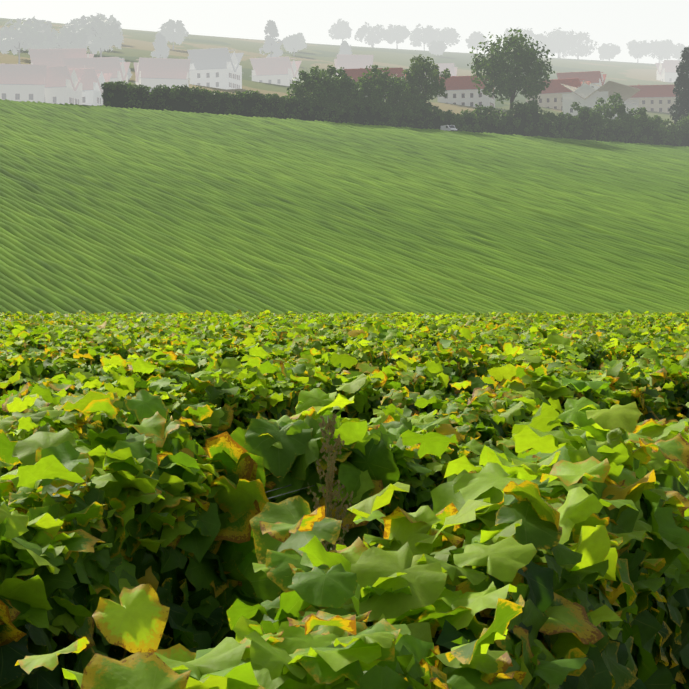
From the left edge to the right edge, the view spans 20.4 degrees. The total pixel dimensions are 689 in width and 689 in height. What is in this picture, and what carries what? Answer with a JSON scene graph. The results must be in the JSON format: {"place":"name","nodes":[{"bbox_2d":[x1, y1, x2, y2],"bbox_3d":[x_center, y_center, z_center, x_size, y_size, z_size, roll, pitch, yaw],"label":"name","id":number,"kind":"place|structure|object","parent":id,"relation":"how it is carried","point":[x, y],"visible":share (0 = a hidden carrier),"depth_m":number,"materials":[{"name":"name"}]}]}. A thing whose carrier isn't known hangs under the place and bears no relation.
{"place":"outdoors","nodes":[
{"label":"outdoors","id":0,"kind":"place"},
{"bbox_2d":[265,485,314,498],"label":"trellis wires","id":1,"kind":"object","parent":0,"point":[286,493],"visible":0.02,"depth_m":5.58,"materials":[{"name":"grey metal"}]},
{"bbox_2d":[307,414,352,549],"bbox_3d":[0.031,0.853,5.209,0.330,1.344,0.850,1,1,29],"label":"weed","id":2,"kind":"object","parent":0,"point":[328,503],"visible":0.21,"depth_m":5.19,"materials":[{"name":"plant"}]},
{"bbox_2d":[0,18,679,122],"bbox_3d":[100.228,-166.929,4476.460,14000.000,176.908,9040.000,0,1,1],"label":"ground","id":3,"kind":"structure","parent":0,"point":[136,44],"depth_m":767.50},
{"bbox_2d":[0,63,46,102],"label":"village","id":4,"kind":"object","parent":3,"relation":"on","point":[23,82],"visible":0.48,"depth_m":429.39,"materials":[{"name":"white stone"}]},
{"bbox_2d":[28,48,93,67],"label":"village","id":5,"kind":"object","parent":3,"relation":"on","point":[50,57],"visible":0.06,"depth_m":482.28,"materials":[{"name":"white stone"}]},
{"bbox_2d":[45,66,84,104],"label":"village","id":6,"kind":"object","parent":3,"relation":"on","point":[64,84],"visible":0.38,"depth_m":431.70,"materials":[{"name":"white paint"}]},
{"bbox_2d":[68,68,111,105],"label":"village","id":7,"kind":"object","parent":3,"relation":"on","point":[91,81],"visible":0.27,"depth_m":439.40,"materials":[{"name":"white paint"}]},
{"bbox_2d":[63,57,129,83],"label":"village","id":8,"kind":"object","parent":3,"relation":"on","point":[116,68],"visible":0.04,"depth_m":480.64,"materials":[{"name":"white stone"}]},
{"bbox_2d":[134,57,190,91],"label":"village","id":9,"kind":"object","parent":3,"relation":"on","point":[152,73],"visible":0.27,"depth_m":491.60,"materials":[{"name":"white stone"}]},
{"bbox_2d":[76,20,351,79],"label":"trees","id":10,"kind":"object","parent":3,"relation":"on","point":[162,48],"materials":[{"name":"plant"}]},
{"bbox_2d":[187,48,243,88],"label":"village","id":11,"kind":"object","parent":3,"relation":"on","point":[220,68],"visible":0.79,"depth_m":538.21,"materials":[{"name":"paint"}]},
{"bbox_2d":[250,56,301,85],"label":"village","id":12,"kind":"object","parent":3,"relation":"on","point":[283,71],"visible":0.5,"depth_m":581.03,"materials":[{"name":"white stone"}]},
{"bbox_2d":[0,353,688,688],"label":"vine leaves","id":13,"kind":"object","parent":3,"relation":"on","point":[157,539],"visible":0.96,"depth_m":3.75,"materials":[{"name":"green plant"}]},
{"bbox_2d":[0,99,688,315],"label":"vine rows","id":14,"kind":"object","parent":3,"relation":"on","point":[113,210],"visible":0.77,"depth_m":293.23,"materials":[{"name":"green plant"}]},
{"bbox_2d":[0,320,688,430],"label":"vine leaves","id":15,"kind":"object","parent":3,"relation":"on","point":[635,366],"visible":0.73,"depth_m":12.67,"materials":[{"name":"green plant"}]},
{"bbox_2d":[0,311,688,349],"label":"vine leaves","id":16,"kind":"object","parent":3,"relation":"on","point":[674,327],"visible":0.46,"depth_m":34.67,"materials":[{"name":"green plant"}]},
{"bbox_2d":[0,310,688,320],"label":"vine leaves","id":17,"kind":"object","parent":3,"relation":"on","point":[43,316],"visible":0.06,"depth_m":73.21,"materials":[{"name":"green plant"}]},
{"bbox_2d":[0,13,688,63],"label":"trees","id":18,"kind":"object","parent":3,"relation":"on","point":[35,34],"materials":[{"name":"plant"}]},
{"bbox_2d":[6,326,688,688],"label":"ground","id":19,"kind":"structure","parent":3,"relation":"on","point":[479,618],"depth_m":2.88,"materials":[{"name":"brown soil"}]},
{"bbox_2d":[334,54,373,74],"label":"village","id":20,"kind":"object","parent":3,"relation":"on","point":[353,61],"visible":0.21,"depth_m":625.68,"materials":[{"name":"white stone"}]},
{"bbox_2d":[344,68,405,96],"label":"red house","id":21,"kind":"structure","parent":3,"relation":"on","point":[354,74],"depth_m":572.51,"materials":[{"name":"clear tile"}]},
{"bbox_2d":[100,28,688,145],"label":"trees","id":22,"kind":"object","parent":3,"relation":"on","point":[494,64],"materials":[{"name":"green plant"}]},
{"bbox_2d":[103,87,688,146],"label":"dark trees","id":23,"kind":"object","parent":3,"relation":"on","point":[118,99],"visible":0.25,"depth_m":469.47,"materials":[{"name":"green plant"}]},
{"bbox_2d":[425,63,456,77],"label":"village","id":24,"kind":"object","parent":3,"relation":"on","point":[451,67],"visible":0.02,"depth_m":648.94,"materials":[{"name":"white stone"}]},
{"bbox_2d":[440,125,457,130],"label":"van","id":25,"kind":"object","parent":3,"relation":"on","point":[449,127],"visible":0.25,"depth_m":473.93,"materials":[{"name":"white paint"}]},
{"bbox_2d":[438,75,494,107],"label":"red house","id":26,"kind":"structure","parent":3,"relation":"on","point":[462,90],"depth_m":583.19,"materials":[{"name":"paint"}]},
{"bbox_2d":[388,54,678,138],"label":"trees","id":27,"kind":"object","parent":3,"relation":"on","point":[421,66],"materials":[{"name":"green plant"}]},
{"bbox_2d":[526,78,590,109],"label":"red house","id":28,"kind":"structure","parent":3,"relation":"on","point":[551,94],"depth_m":613.76,"materials":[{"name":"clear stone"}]},
{"bbox_2d":[556,71,606,89],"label":"red house","id":29,"kind":"structure","parent":3,"relation":"on","point":[596,77],"depth_m":681.94,"materials":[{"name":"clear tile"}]},
{"bbox_2d":[561,81,640,118],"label":"house","id":30,"kind":"structure","parent":3,"relation":"on","point":[585,94],"depth_m":584.92,"materials":[{"name":"grey stone"}]},
{"bbox_2d":[629,85,678,112],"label":"red house","id":31,"kind":"structure","parent":3,"relation":"on","point":[658,98],"depth_m":649.53,"materials":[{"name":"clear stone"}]},
{"bbox_2d":[655,60,681,82],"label":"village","id":32,"kind":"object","parent":3,"relation":"on","point":[666,71],"visible":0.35,"depth_m":821.88,"materials":[{"name":"white paint"}]},
{"bbox_2d":[668,47,688,124],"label":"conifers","id":33,"kind":"object","parent":3,"relation":"on","point":[677,110],"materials":[{"name":"green plant"}]},
{"bbox_2d":[0,0,688,63],"label":"sky","id":34,"kind":"structure","parent":0,"point":[616,22],"materials":[{"name":"white"}]},
{"bbox_3d":[-0.085,1.063,5.251,0.872,0.924,1.189,0,1,1],"label":"weed","id":35,"kind":"object","parent":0,"visible":0},
{"bbox_2d":[307,413,353,550],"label":"weed seeds","id":36,"kind":"object","parent":35,"relation":"attached to","point":[329,485],"visible":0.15,"depth_m":5.18,"materials":[{"name":"brown plant"}]}
]}

